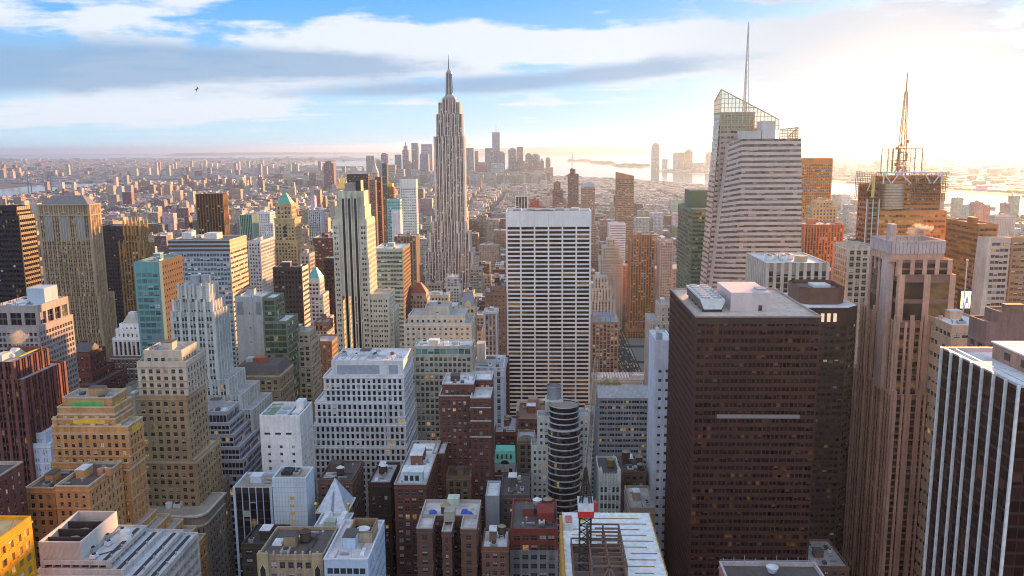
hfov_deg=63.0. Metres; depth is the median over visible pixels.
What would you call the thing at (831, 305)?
skyscraper
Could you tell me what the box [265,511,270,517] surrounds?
window
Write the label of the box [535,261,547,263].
window
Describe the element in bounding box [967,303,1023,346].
office building
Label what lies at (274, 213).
window
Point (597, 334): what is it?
window
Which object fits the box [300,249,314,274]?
loft building
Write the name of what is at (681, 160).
office tower
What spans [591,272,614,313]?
apartment building
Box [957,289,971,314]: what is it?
advertising screen
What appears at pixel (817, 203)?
window
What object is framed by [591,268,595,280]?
office building
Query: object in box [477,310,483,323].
apartment building
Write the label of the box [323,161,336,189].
apartment building
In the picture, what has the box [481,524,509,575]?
loft building
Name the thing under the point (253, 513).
window
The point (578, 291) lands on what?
window
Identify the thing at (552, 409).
window
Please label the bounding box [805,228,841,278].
window
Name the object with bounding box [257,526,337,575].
loft building
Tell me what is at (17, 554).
office building
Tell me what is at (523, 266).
window
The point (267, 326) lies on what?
window
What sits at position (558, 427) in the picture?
window
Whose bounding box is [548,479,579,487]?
window
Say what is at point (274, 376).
office building
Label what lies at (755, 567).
office building
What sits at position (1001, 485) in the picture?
window
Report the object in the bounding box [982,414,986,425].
window
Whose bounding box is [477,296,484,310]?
office building
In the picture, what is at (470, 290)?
apartment building
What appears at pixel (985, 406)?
window
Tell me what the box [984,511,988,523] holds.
window
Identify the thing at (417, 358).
window
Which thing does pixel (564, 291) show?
window
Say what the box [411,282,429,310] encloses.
apartment building
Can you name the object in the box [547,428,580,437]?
window
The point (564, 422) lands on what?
window
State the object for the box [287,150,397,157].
suspension bridge
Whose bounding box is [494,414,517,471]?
loft building
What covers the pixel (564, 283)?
window
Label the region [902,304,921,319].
window
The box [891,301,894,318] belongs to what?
window
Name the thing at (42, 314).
window
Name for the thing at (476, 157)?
office tower
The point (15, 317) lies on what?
window
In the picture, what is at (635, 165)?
island
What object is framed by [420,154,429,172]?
office tower
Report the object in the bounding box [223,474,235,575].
office building
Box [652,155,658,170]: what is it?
window
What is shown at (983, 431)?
window
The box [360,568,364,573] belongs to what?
window
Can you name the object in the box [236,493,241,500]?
window
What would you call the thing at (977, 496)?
window
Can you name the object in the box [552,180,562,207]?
apartment building
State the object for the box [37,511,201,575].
office building
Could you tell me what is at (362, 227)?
window
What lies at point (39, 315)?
office building
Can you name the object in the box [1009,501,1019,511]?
window
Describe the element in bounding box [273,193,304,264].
skyscraper
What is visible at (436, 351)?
window
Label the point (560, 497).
window
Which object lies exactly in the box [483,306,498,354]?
loft building
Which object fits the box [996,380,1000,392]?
window
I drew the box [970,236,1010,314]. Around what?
office tower
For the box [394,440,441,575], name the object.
loft building
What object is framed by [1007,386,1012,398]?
window
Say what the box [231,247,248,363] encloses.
window
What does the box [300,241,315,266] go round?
loft building
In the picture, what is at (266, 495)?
window
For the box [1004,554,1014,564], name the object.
window
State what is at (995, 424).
window
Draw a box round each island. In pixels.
[566,158,591,161]
[590,161,615,164]
[612,163,650,167]
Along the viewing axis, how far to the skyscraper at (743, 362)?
344.69 m
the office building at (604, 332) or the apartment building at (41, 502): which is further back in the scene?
the office building at (604, 332)
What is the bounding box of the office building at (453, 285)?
[444,274,461,304]
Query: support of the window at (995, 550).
in the skyscraper at (975, 519)
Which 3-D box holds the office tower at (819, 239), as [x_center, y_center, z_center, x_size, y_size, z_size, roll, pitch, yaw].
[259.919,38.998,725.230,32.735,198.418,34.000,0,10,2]
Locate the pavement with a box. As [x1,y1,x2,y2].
[590,330,644,495]
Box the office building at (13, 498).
[0,461,28,515]
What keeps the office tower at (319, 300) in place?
on the ground
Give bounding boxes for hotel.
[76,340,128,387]
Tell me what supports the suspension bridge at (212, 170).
on the ground
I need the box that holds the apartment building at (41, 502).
[26,469,70,568]
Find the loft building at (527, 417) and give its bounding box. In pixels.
[518,397,544,438]
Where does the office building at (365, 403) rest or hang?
on the ground
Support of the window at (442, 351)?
in the office building at (436, 360)
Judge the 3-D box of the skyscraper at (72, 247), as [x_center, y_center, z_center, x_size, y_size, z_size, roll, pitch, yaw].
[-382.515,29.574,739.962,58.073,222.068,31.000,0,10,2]
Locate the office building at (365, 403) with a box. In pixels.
[313,348,418,517]
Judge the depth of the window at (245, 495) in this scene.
371.10 m
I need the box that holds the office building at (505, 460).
[494,445,516,482]
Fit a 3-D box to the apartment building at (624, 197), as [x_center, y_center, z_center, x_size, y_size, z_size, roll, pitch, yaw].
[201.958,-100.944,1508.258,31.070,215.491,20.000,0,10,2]
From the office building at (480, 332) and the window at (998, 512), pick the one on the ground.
the office building at (480, 332)
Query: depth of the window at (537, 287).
710.09 m
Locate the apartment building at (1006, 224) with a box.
[988,214,1015,236]
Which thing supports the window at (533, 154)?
in the office tower at (535, 162)
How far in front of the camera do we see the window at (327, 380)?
453.02 m
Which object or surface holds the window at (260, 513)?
in the office building at (253, 499)
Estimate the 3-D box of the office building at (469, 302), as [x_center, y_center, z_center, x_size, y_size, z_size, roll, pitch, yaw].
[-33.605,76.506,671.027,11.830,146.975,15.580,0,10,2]
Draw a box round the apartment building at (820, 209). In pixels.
[801,198,839,222]
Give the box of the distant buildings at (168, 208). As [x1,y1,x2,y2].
[0,154,1023,415]
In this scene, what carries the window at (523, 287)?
in the skyscraper at (548, 274)
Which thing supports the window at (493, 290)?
in the loft building at (495, 294)
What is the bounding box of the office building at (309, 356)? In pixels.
[298,324,321,443]
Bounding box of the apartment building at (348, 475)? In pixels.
[317,460,364,517]
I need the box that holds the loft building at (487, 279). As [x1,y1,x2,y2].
[483,271,492,290]
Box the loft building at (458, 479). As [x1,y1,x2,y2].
[445,465,471,499]
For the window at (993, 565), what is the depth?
215.09 m
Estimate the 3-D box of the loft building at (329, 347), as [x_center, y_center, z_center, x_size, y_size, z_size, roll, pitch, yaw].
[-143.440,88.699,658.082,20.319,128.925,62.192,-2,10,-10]
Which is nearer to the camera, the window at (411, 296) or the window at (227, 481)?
the window at (227, 481)
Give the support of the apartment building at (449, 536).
on the ground
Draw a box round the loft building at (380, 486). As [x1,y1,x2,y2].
[367,461,399,575]
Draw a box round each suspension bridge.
[5,174,85,190]
[204,168,252,180]
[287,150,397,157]
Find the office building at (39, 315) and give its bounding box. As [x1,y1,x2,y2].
[0,285,79,392]
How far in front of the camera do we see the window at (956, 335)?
424.95 m
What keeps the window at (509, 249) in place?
in the skyscraper at (548, 274)
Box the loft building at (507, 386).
[506,355,509,414]
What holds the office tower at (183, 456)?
on the ground
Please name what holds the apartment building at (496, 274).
on the ground
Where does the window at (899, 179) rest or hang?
in the skyscraper at (909, 204)
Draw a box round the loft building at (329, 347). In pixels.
[314,314,337,391]
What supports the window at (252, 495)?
in the office building at (253, 499)
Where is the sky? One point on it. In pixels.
(77, 76)
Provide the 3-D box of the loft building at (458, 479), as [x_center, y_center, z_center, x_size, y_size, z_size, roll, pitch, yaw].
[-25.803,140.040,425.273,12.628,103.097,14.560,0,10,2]
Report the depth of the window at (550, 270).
707.32 m
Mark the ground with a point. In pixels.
(845, 152)
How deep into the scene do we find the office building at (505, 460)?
453.25 m
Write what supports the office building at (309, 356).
on the ground
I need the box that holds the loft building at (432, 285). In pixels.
[424,279,442,290]
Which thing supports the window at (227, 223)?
in the skyscraper at (212, 210)
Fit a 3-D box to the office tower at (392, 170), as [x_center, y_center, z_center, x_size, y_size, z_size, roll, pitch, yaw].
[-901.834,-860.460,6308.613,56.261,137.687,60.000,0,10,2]
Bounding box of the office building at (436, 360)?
[413,338,476,439]
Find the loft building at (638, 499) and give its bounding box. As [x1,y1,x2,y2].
[623,485,655,528]
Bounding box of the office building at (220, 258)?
[168,231,248,366]
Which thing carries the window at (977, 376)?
in the skyscraper at (975, 519)
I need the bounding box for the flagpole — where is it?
[962,259,968,311]
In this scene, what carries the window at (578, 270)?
in the skyscraper at (548, 274)
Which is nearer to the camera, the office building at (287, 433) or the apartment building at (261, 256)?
the office building at (287, 433)
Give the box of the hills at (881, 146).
[801,144,1023,150]
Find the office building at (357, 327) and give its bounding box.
[356,319,362,341]
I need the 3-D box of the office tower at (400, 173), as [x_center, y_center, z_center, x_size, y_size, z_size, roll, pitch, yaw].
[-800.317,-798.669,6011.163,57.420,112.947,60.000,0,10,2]
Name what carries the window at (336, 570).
in the office building at (347, 554)
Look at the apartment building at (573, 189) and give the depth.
1985.02 m
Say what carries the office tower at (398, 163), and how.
on the ground
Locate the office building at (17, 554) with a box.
[0,515,37,575]
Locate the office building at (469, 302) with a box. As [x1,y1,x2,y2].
[461,293,476,356]
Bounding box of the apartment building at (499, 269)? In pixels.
[493,266,504,273]
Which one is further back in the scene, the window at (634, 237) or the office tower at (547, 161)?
the office tower at (547, 161)
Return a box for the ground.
[0,149,1023,211]
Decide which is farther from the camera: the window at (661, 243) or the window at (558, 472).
the window at (661, 243)
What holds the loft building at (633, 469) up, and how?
on the ground
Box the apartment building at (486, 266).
[481,261,490,272]
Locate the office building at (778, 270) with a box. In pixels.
[745,252,829,292]
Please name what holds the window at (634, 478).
in the loft building at (633, 469)
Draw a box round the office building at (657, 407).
[646,327,668,558]
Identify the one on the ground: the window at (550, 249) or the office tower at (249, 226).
the office tower at (249, 226)
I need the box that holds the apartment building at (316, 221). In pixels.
[308,208,323,242]
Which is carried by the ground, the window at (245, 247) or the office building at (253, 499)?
the office building at (253, 499)
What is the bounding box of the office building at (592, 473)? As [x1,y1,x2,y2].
[590,425,593,493]
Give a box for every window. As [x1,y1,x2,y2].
[0,209,40,301]
[0,313,7,324]
[0,321,76,390]
[0,355,64,485]
[11,313,21,324]
[25,313,35,324]
[40,215,115,360]
[40,311,44,323]
[47,309,52,320]
[55,306,59,318]
[62,304,66,315]
[71,428,205,571]
[92,351,125,387]
[104,229,124,325]
[106,471,123,522]
[114,327,136,381]
[121,235,153,315]
[140,317,157,357]
[141,351,221,505]
[171,253,235,366]
[175,294,250,430]
[197,205,228,233]
[209,406,262,574]
[225,481,233,575]
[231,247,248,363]
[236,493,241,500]
[236,502,242,508]
[237,511,242,517]
[237,519,243,525]
[238,528,243,534]
[238,536,243,542]
[240,219,258,286]
[240,504,274,575]
[243,493,248,500]
[243,502,248,508]
[244,511,249,517]
[244,519,250,525]
[245,528,250,534]
[246,551,257,570]
[249,244,274,291]
[250,493,255,500]
[250,502,255,508]
[251,511,256,517]
[251,519,256,525]
[257,493,262,500]
[257,502,262,508]
[258,511,263,517]
[258,519,263,523]
[259,213,274,235]
[263,493,269,500]
[264,296,300,400]
[264,502,269,508]
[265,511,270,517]
[265,519,270,523]
[272,574,310,575]
[275,268,309,325]
[276,206,300,264]
[280,562,284,567]
[281,370,292,401]
[288,562,293,567]
[300,333,320,420]
[309,212,323,242]
[309,284,333,333]
[315,241,331,286]
[316,326,332,390]
[316,379,404,515]
[324,162,333,189]
[325,261,336,331]
[327,568,332,573]
[334,226,392,350]
[334,568,339,573]
[340,568,345,573]
[347,568,351,573]
[348,176,367,188]
[353,568,358,573]
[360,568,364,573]
[370,182,376,245]
[376,179,381,243]
[376,252,403,347]
[383,165,386,197]
[384,188,392,241]
[388,166,394,175]
[388,202,401,241]
[395,238,415,289]
[401,189,415,232]
[407,312,437,360]
[411,296,425,310]
[412,153,417,167]
[416,357,441,439]
[420,155,427,170]
[421,145,431,169]
[426,101,470,289]
[426,286,439,290]
[434,349,439,353]
[440,349,445,353]
[443,442,483,535]
[446,279,458,301]
[471,270,480,291]
[485,149,492,171]
[486,316,495,354]
[487,290,504,354]
[492,164,502,172]
[497,468,511,471]
[498,154,503,162]
[504,501,512,525]
[508,227,519,229]
[508,231,519,233]
[508,244,519,246]
[508,248,519,250]
[508,261,519,263]
[508,265,519,267]
[508,282,519,284]
[508,286,519,288]
[508,295,588,414]
[510,151,515,160]
[514,545,519,549]
[514,573,554,575]
[516,199,526,207]
[517,148,522,169]
[521,227,533,229]
[521,231,533,233]
[521,424,536,436]
[522,244,533,246]
[522,248,533,250]
[522,261,533,263]
[522,265,533,267]
[522,282,533,284]
[522,286,533,288]
[523,545,528,549]
[531,545,536,549]
[532,154,536,171]
[534,421,586,497]
[535,231,547,233]
[535,235,547,237]
[535,244,547,246]
[535,248,547,250]
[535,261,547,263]
[535,265,547,267]
[535,269,547,271]
[536,282,547,284]
[536,286,547,288]
[536,290,547,292]
[540,545,545,549]
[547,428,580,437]
[547,435,580,443]
[547,441,580,449]
[548,448,580,456]
[548,454,580,462]
[548,460,580,468]
[548,466,580,474]
[548,472,580,481]
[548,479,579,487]
[548,485,579,493]
[548,491,579,499]
[549,231,561,233]
[549,235,561,237]
[549,244,561,246]
[549,248,561,250]
[549,252,561,254]
[549,265,561,267]
[549,269,561,271]
[549,282,560,284]
[549,286,560,288]
[549,290,560,292]
[549,400,578,412]
[549,411,578,418]
[549,417,578,424]
[549,422,578,429]
[553,184,560,207]
[557,499,576,505]
[557,506,577,511]
[563,231,575,233]
[563,235,575,237]
[563,248,574,250]
[563,252,574,254]
[563,265,574,267]
[563,269,574,271]
[563,282,574,284]
[563,286,574,288]
[563,290,574,292]
[570,170,577,207]
[577,231,588,233]
[577,235,588,237]
[577,248,588,250]
[577,252,588,254]
[577,265,588,267]
[577,269,588,271]
[577,286,588,288]
[577,290,588,292]
[582,187,597,271]
[590,441,593,492]
[592,280,612,311]
[593,325,616,371]
[599,423,646,468]
[601,240,621,329]
[610,225,624,259]
[617,179,632,258]
[623,268,627,328]
[626,477,642,485]
[628,237,653,337]
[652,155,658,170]
[653,308,668,333]
[655,505,664,558]
[660,243,671,298]
[677,207,705,287]
[690,324,818,574]
[700,113,800,287]
[768,271,825,292]
[801,164,831,219]
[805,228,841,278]
[806,203,834,221]
[809,324,854,554]
[827,313,830,321]
[833,313,836,321]
[834,250,869,363]
[842,256,927,575]
[856,187,877,242]
[869,291,875,307]
[871,272,876,288]
[875,178,940,209]
[878,215,944,237]
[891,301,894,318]
[892,280,896,297]
[902,263,909,267]
[902,270,909,274]
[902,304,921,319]
[904,282,923,298]
[914,270,921,274]
[915,263,922,267]
[915,325,967,575]
[926,353,1023,575]
[927,263,934,267]
[928,304,947,316]
[929,282,948,298]
[939,270,946,273]
[940,263,947,267]
[945,223,995,308]
[969,203,982,219]
[971,339,992,346]
[972,408,976,419]
[973,395,977,406]
[974,383,978,393]
[975,370,979,380]
[977,465,981,477]
[978,452,983,464]
[980,439,984,451]
[981,427,985,438]
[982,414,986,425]
[983,401,987,412]
[984,388,988,399]
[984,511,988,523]
[985,375,990,386]
[985,498,990,510]
[986,243,1008,305]
[986,485,991,497]
[988,217,1014,236]
[988,472,992,484]
[989,460,993,471]
[990,447,994,458]
[991,433,996,445]
[991,558,996,571]
[992,420,997,432]
[992,545,997,558]
[994,407,998,419]
[994,532,998,545]
[995,394,999,405]
[995,520,999,531]
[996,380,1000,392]
[996,507,1001,519]
[997,493,1002,506]
[998,480,1003,492]
[1000,467,1004,479]
[1001,454,1006,466]
[1002,440,1007,452]
[1003,427,1008,439]
[1003,567,1012,575]
[1004,352,1010,361]
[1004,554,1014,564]
[1005,242,1023,301]
[1005,414,1009,425]
[1006,400,1011,412]
[1006,541,1015,551]
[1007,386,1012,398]
[1007,528,1016,538]
[1008,515,1017,524]
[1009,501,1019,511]
[1011,488,1020,498]
[1012,475,1021,484]
[1013,461,1023,471]
[1014,568,1022,575]
[1015,447,1023,457]
[1015,555,1023,564]
[1016,434,1023,443]
[1016,541,1023,551]
[1017,420,1023,430]
[1017,528,1023,538]
[1019,406,1023,416]
[1019,515,1023,524]
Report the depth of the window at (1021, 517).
208.47 m
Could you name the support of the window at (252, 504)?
in the office building at (253, 499)
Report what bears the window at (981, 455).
in the skyscraper at (975, 519)
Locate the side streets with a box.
[491,207,643,381]
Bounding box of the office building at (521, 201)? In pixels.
[515,196,527,207]
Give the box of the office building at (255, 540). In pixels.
[240,524,290,575]
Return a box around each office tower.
[50,385,208,575]
[133,252,183,358]
[136,339,229,575]
[235,287,271,364]
[239,213,259,286]
[263,293,300,400]
[272,466,315,525]
[273,261,310,325]
[309,267,334,334]
[324,255,336,333]
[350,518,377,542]
[366,156,373,176]
[375,159,381,176]
[381,153,388,164]
[388,165,396,180]
[395,155,401,168]
[396,169,404,182]
[402,141,409,168]
[404,161,412,175]
[411,143,418,168]
[411,169,420,174]
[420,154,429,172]
[421,144,433,170]
[466,144,474,172]
[475,151,478,171]
[485,148,493,172]
[491,163,503,172]
[498,151,504,171]
[508,147,516,160]
[508,161,516,171]
[517,147,522,169]
[518,161,527,172]
[525,153,531,170]
[532,154,539,171]
[540,158,543,171]
[546,157,549,166]
[546,167,552,179]
[662,159,667,169]
[673,152,678,168]
[676,189,707,287]
[679,152,683,168]
[684,149,692,168]
[705,152,710,169]
[801,218,843,280]
[944,216,997,308]
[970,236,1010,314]
[1005,236,1023,303]
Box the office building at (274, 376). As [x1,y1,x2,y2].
[239,356,294,401]
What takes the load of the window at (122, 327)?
in the office building at (126, 347)
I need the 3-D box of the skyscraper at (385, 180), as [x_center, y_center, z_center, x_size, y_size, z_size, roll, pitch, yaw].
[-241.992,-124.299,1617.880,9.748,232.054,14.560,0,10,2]
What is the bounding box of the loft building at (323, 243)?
[313,232,333,287]
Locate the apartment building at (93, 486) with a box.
[54,461,126,525]
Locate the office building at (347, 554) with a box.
[323,519,385,575]
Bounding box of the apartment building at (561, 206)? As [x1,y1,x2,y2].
[557,203,566,207]
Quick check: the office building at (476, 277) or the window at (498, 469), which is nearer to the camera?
the window at (498, 469)
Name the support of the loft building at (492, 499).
on the ground
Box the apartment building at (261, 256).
[247,236,275,292]
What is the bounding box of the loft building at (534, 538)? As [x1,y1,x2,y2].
[510,497,557,575]
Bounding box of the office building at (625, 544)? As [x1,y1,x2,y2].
[559,512,667,575]
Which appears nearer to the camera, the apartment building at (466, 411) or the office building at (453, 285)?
the apartment building at (466, 411)
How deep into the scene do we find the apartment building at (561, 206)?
1394.71 m
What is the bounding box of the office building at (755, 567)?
[718,555,823,575]
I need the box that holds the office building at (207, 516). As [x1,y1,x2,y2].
[150,492,228,575]
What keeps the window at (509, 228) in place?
in the skyscraper at (548, 274)
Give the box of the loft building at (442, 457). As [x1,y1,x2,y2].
[432,437,448,498]
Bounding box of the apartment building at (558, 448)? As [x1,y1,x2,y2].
[531,383,589,575]
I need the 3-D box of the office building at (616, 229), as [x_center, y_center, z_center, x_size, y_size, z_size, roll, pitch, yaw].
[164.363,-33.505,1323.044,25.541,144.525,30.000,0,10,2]
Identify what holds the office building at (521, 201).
on the ground
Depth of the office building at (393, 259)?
736.11 m
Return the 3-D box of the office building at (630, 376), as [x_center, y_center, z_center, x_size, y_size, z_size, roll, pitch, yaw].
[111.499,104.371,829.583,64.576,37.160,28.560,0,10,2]
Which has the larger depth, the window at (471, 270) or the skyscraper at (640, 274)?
the window at (471, 270)
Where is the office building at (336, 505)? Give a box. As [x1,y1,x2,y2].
[313,478,355,529]
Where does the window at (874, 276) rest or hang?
in the skyscraper at (911, 285)
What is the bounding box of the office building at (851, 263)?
[832,239,870,363]
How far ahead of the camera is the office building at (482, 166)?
6051.72 m
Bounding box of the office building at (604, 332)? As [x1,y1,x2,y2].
[590,312,618,373]
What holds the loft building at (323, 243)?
on the ground
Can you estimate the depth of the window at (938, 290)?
424.63 m
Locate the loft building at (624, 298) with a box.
[622,259,627,329]
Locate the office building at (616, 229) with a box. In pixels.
[607,221,625,261]
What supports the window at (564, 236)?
in the skyscraper at (548, 274)
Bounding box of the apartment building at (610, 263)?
[598,235,622,329]
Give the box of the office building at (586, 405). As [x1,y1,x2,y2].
[584,403,593,424]
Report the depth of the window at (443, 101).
1307.01 m
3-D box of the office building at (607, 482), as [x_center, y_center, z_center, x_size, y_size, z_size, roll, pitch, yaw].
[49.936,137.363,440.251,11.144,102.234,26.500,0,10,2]
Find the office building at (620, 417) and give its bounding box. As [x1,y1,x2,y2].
[593,376,647,512]
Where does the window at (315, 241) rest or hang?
in the loft building at (323, 243)
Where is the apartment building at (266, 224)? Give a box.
[255,210,274,236]
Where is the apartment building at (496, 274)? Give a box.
[492,273,504,278]
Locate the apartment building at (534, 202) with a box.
[528,197,545,207]
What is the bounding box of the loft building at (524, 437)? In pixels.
[517,430,535,498]
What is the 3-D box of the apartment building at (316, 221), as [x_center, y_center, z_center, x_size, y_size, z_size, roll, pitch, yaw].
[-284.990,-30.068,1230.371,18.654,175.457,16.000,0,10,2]
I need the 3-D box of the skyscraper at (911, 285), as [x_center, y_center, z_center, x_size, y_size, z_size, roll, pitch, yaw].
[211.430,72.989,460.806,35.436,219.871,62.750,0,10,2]
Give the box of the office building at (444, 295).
[428,287,451,300]
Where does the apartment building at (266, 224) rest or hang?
on the ground
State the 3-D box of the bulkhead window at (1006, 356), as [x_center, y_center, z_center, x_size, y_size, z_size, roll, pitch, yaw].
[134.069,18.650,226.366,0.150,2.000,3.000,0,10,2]
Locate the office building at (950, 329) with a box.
[914,309,968,575]
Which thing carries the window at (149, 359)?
in the office tower at (183, 456)
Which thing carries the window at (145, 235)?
in the skyscraper at (136, 245)
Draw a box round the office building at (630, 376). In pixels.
[591,372,643,402]
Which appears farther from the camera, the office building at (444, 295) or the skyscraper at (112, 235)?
the office building at (444, 295)
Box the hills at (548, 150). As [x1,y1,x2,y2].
[474,146,711,154]
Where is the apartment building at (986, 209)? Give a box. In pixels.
[982,203,990,221]
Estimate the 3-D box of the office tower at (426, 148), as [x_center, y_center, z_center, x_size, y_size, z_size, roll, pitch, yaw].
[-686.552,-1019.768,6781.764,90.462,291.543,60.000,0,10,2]
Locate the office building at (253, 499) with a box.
[233,472,275,575]
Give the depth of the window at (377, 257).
734.60 m
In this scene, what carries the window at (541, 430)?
in the apartment building at (558, 448)
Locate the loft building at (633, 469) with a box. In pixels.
[618,449,646,512]
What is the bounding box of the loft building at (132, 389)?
[125,380,138,415]
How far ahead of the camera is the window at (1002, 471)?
210.83 m
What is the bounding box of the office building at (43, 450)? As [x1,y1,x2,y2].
[33,427,53,478]
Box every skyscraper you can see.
[0,205,41,302]
[35,195,116,361]
[102,224,125,327]
[118,216,154,317]
[170,274,272,432]
[195,193,229,234]
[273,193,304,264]
[332,180,399,352]
[336,176,345,204]
[347,174,369,203]
[369,180,378,246]
[371,160,378,179]
[375,177,383,244]
[382,163,388,197]
[383,183,398,242]
[387,199,402,241]
[399,179,418,233]
[425,55,475,289]
[492,132,499,162]
[506,207,590,415]
[581,183,597,271]
[624,232,654,337]
[651,142,659,170]
[664,282,821,575]
[700,22,801,287]
[784,279,856,555]
[801,158,832,219]
[842,223,955,575]
[854,73,948,243]
[922,341,1023,575]
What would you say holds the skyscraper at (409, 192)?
on the ground
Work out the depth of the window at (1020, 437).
205.04 m
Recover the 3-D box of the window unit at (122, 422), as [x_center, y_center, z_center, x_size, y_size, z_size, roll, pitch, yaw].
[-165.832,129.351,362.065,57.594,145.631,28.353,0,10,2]
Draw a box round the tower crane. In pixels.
[577,358,597,570]
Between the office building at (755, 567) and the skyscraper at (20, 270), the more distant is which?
the skyscraper at (20, 270)
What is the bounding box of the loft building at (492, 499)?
[485,481,500,527]
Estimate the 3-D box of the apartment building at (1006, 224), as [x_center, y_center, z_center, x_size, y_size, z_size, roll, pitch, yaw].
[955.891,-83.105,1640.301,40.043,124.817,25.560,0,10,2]
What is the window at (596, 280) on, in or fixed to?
in the apartment building at (602, 299)
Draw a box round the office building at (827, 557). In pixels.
[808,539,849,575]
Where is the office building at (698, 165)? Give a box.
[692,163,704,168]
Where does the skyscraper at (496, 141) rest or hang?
on the ground
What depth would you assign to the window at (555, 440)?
418.31 m
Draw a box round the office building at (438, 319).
[404,300,475,360]
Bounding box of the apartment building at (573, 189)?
[568,168,578,207]
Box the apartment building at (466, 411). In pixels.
[438,371,494,539]
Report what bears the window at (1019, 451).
in the skyscraper at (975, 519)
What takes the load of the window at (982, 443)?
in the skyscraper at (975, 519)
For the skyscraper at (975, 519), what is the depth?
224.47 m
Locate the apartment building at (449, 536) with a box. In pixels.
[416,494,481,575]
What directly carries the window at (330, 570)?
in the office building at (347, 554)
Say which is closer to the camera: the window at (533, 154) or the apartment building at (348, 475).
the apartment building at (348, 475)
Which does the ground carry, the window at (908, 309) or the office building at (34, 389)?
the office building at (34, 389)
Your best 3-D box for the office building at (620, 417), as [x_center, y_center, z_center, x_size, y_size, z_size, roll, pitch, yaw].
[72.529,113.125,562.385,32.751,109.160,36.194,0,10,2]
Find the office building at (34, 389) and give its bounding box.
[0,346,68,485]
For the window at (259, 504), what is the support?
in the office building at (253, 499)
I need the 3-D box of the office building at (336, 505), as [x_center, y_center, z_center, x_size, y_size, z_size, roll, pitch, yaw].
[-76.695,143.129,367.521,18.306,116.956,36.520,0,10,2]
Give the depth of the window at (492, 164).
6146.22 m
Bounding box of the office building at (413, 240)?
[394,233,420,289]
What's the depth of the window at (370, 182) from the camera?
1304.14 m
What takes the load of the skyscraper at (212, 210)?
on the ground
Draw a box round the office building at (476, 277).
[470,261,483,295]
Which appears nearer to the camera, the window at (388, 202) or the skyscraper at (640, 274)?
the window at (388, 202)
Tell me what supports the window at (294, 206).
in the skyscraper at (289, 240)
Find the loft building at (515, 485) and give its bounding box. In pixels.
[500,472,529,541]
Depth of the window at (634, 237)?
1141.11 m
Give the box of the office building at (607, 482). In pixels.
[595,455,620,512]
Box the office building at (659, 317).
[644,297,669,385]
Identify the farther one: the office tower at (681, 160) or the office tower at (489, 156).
the office tower at (681, 160)
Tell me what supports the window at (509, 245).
in the skyscraper at (548, 274)
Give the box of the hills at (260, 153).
[164,152,410,155]
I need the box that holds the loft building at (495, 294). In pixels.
[484,276,506,354]
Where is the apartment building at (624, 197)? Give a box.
[615,172,633,259]
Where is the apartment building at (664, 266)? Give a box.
[656,238,672,299]
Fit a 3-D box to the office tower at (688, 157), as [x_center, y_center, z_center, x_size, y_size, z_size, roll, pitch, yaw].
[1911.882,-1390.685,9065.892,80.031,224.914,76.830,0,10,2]
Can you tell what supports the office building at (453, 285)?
on the ground
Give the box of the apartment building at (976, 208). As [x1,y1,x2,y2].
[969,200,983,220]
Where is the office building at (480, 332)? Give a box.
[477,323,483,340]
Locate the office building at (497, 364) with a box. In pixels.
[475,341,506,455]
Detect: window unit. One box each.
[65,422,147,520]
[142,361,212,505]
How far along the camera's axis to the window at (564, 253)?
704.56 m
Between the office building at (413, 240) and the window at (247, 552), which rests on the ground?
the office building at (413, 240)
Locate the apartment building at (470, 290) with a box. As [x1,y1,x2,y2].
[463,286,474,298]
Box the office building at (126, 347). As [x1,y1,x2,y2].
[111,311,140,382]
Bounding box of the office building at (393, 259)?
[376,242,410,347]
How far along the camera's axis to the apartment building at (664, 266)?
1106.74 m
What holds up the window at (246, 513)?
in the office building at (253, 499)
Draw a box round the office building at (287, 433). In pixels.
[259,398,317,521]
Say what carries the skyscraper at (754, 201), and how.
on the ground
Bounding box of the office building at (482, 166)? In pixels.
[477,162,487,172]
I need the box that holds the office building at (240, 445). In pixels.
[207,397,262,575]
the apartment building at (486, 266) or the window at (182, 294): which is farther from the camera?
the apartment building at (486, 266)
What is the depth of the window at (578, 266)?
705.94 m
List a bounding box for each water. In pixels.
[0,152,1023,213]
[801,153,1023,155]
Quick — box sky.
[0,0,1023,154]
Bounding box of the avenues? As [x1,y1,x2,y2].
[467,191,680,371]
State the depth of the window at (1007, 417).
208.52 m
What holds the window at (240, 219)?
in the office tower at (249, 226)
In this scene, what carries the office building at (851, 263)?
on the ground
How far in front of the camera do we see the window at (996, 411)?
213.57 m
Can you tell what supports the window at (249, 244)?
in the apartment building at (261, 256)

